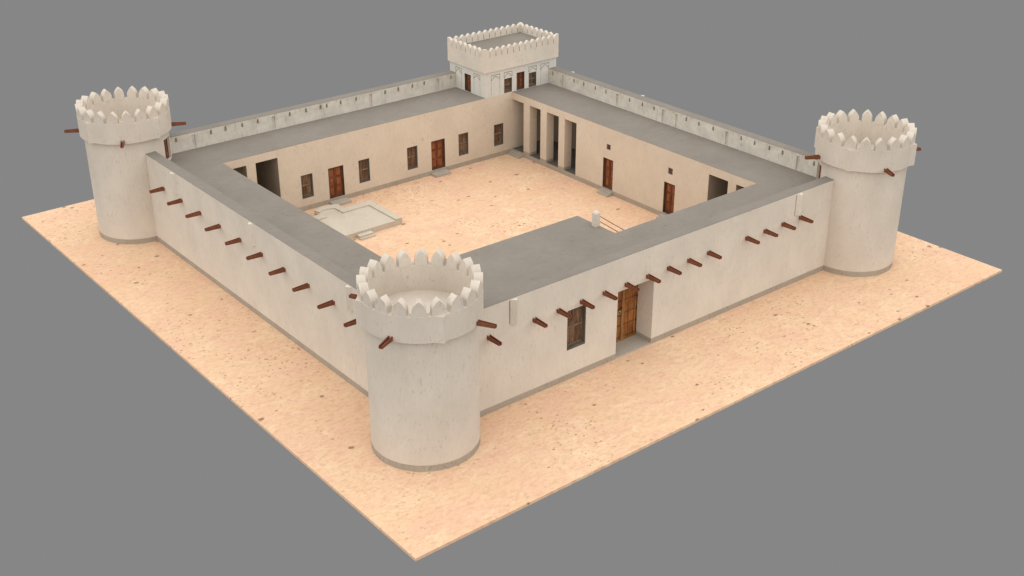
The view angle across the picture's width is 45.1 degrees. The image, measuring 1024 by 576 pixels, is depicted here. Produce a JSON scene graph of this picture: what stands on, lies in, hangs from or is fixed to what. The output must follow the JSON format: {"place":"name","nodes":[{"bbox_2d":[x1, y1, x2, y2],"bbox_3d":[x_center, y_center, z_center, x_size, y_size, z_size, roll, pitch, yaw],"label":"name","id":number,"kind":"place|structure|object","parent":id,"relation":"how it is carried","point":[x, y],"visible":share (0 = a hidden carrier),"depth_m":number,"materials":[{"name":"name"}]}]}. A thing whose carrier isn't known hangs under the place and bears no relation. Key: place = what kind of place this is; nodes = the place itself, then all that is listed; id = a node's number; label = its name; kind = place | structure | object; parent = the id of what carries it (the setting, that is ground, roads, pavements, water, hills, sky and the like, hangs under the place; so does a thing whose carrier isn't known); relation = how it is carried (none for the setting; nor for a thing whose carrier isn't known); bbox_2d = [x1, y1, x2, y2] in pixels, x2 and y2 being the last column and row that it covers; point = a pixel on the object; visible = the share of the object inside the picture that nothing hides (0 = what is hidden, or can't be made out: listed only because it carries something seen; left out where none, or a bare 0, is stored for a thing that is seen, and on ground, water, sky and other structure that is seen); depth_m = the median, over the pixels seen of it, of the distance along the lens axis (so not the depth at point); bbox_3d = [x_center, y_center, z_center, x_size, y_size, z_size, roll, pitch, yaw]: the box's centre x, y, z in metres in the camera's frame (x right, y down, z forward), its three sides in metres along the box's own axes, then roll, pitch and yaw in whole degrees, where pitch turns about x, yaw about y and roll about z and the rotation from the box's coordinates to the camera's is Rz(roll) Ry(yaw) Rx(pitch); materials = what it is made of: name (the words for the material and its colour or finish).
{"place":"outdoors","nodes":[
{"label":"outdoors","id":0,"kind":"place"},
{"bbox_2d":[22,154,1001,560],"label":"ground","id":1,"kind":"structure","parent":0,"point":[302,406],"depth_m":67.21,"materials":[{"name":"beige sand"}]},
{"bbox_2d":[64,86,185,243],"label":"round tower","id":2,"kind":"structure","parent":1,"relation":"on","point":[121,134],"depth_m":78.48,"materials":[{"name":"paint"}]},
{"bbox_2d":[164,138,168,157],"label":"door","id":3,"kind":"structure","parent":2,"relation":"in","point":[165,141],"depth_m":79.89,"materials":[{"name":"red wood"}]},
{"bbox_2d":[145,151,368,397],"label":"curtain wall","id":4,"kind":"structure","parent":1,"relation":"on","point":[297,292],"depth_m":68.83,"materials":[{"name":"paint"}]},
{"bbox_2d":[167,148,380,276],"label":"courtyard wing","id":5,"kind":"structure","parent":1,"relation":"on","point":[341,250],"depth_m":72.30,"materials":[{"name":"grey concrete"}]},
{"bbox_2d":[169,71,455,153],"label":"curtain wall","id":6,"kind":"structure","parent":1,"relation":"on","point":[205,135],"depth_m":86.71,"materials":[{"name":"paint"}]},
{"bbox_2d":[330,197,351,205],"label":"doorstep","id":7,"kind":"object","parent":1,"relation":"on","point":[343,201],"visible":0.78,"depth_m":86.09,"materials":[{"name":"beige stone"}]},
{"bbox_2d":[198,87,511,210],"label":"courtyard wing","id":8,"kind":"structure","parent":1,"relation":"on","point":[305,166],"depth_m":87.35,"materials":[{"name":"beige paint"}]},
{"bbox_2d":[301,173,313,198],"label":"window","id":9,"kind":"structure","parent":8,"relation":"in","point":[306,180],"depth_m":84.58,"materials":[{"name":"brown wood"}]},
{"bbox_2d":[328,165,344,198],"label":"door","id":10,"kind":"structure","parent":8,"relation":"in","point":[335,174],"depth_m":86.04,"materials":[{"name":"red wood"}]},
{"bbox_2d":[358,158,369,182],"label":"window","id":11,"kind":"structure","parent":8,"relation":"in","point":[364,167],"depth_m":87.18,"materials":[{"name":"brown wood"}]},
{"bbox_2d":[407,146,417,169],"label":"window","id":12,"kind":"structure","parent":8,"relation":"in","point":[412,157],"depth_m":89.51,"materials":[{"name":"brown wood"}]},
{"bbox_2d":[431,138,444,169],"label":"door","id":13,"kind":"structure","parent":8,"relation":"in","point":[438,146],"depth_m":90.94,"materials":[{"name":"red wood"}]},
{"bbox_2d":[458,132,467,155],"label":"window","id":14,"kind":"structure","parent":8,"relation":"in","point":[463,138],"depth_m":92.13,"materials":[{"name":"brown wood"}]},
{"bbox_2d":[494,123,502,145],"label":"window","id":15,"kind":"structure","parent":8,"relation":"in","point":[498,129],"depth_m":93.99,"materials":[{"name":"brown wood"}]},
{"bbox_2d":[313,200,401,239],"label":"prayer platform","id":16,"kind":"structure","parent":1,"relation":"on","point":[364,220],"depth_m":82.83,"materials":[{"name":"beige concrete"}]},
{"bbox_2d":[349,247,496,471],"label":"round tower","id":17,"kind":"structure","parent":1,"relation":"on","point":[419,320],"depth_m":55.99,"materials":[{"name":"paint"}]},
{"bbox_2d":[431,169,450,177],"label":"doorstep","id":18,"kind":"object","parent":1,"relation":"on","point":[440,173],"visible":1,"depth_m":90.95,"materials":[{"name":"beige stone"}]},
{"bbox_2d":[447,22,558,145],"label":"corner room","id":19,"kind":"object","parent":1,"relation":"on","point":[496,61],"visible":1,"depth_m":93.14,"materials":[{"name":"paint"}]},
{"bbox_2d":[465,73,470,91],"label":"door","id":20,"kind":"structure","parent":19,"relation":"in","point":[467,77],"depth_m":93.10,"materials":[{"name":"red wood"}]},
{"bbox_2d":[504,77,511,92],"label":"window","id":21,"kind":"structure","parent":19,"relation":"in","point":[507,82],"depth_m":92.84,"materials":[{"name":"brown wood"}]},
{"bbox_2d":[517,71,523,89],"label":"door","id":22,"kind":"structure","parent":19,"relation":"in","point":[520,75],"depth_m":93.51,"materials":[{"name":"red wood"}]},
{"bbox_2d":[529,71,535,86],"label":"window","id":23,"kind":"structure","parent":19,"relation":"in","point":[532,76],"depth_m":94.20,"materials":[{"name":"brown wood"}]},
{"bbox_2d":[507,150,522,158],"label":"doorstep","id":24,"kind":"object","parent":1,"relation":"on","point":[515,154],"visible":1,"depth_m":94.55,"materials":[{"name":"beige stone"}]},
{"bbox_2d":[596,188,612,196],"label":"doorstep","id":25,"kind":"object","parent":1,"relation":"on","point":[604,192],"visible":1,"depth_m":87.47,"materials":[{"name":"beige stone"}]},
{"bbox_2d":[446,170,815,299],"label":"courtyard wing","id":26,"kind":"structure","parent":1,"relation":"on","point":[511,263],"depth_m":68.57,"materials":[{"name":"grey concrete"}]},
{"bbox_2d":[592,210,627,231],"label":"roof stair","id":27,"kind":"object","parent":26,"relation":"on","point":[596,216],"visible":0.1,"depth_m":70.26,"materials":[{"name":"paint"}]},
{"bbox_2d":[512,83,793,214],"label":"courtyard wing","id":28,"kind":"structure","parent":1,"relation":"on","point":[650,165],"depth_m":85.60,"materials":[{"name":"beige paint"}]},
{"bbox_2d":[602,157,612,189],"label":"door","id":29,"kind":"structure","parent":28,"relation":"in","point":[607,163],"depth_m":87.41,"materials":[{"name":"red wood"}]},
{"bbox_2d":[663,181,674,213],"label":"door","id":30,"kind":"structure","parent":28,"relation":"in","point":[669,189],"depth_m":83.21,"materials":[{"name":"red wood"}]},
{"bbox_2d":[479,176,833,416],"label":"curtain wall","id":31,"kind":"structure","parent":1,"relation":"on","point":[555,329],"depth_m":66.92,"materials":[{"name":"paint"}]},
{"bbox_2d":[567,305,585,350],"bbox_3d":[3.241,1.993,63.733,1.280,2.320,0.248,-20,33,-34],"label":"window","id":32,"kind":"structure","parent":31,"relation":"in","point":[576,325],"depth_m":63.89,"materials":[{"name":"brown wood"}]},
{"bbox_2d":[616,285,637,342],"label":"gate door","id":33,"kind":"structure","parent":31,"relation":"in","point":[627,298],"depth_m":67.83,"materials":[{"name":"brown wood"}]},
{"bbox_2d":[549,67,817,176],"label":"curtain wall","id":34,"kind":"structure","parent":1,"relation":"on","point":[783,154],"depth_m":85.08,"materials":[{"name":"paint"}]},
{"bbox_2d":[805,109,920,276],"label":"round tower","id":35,"kind":"structure","parent":1,"relation":"on","point":[865,162],"depth_m":74.13,"materials":[{"name":"paint"}]},
{"bbox_2d":[0,0,1023,575],"label":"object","id":36,"kind":"structure","parent":0,"point":[899,451],"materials":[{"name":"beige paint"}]}
]}

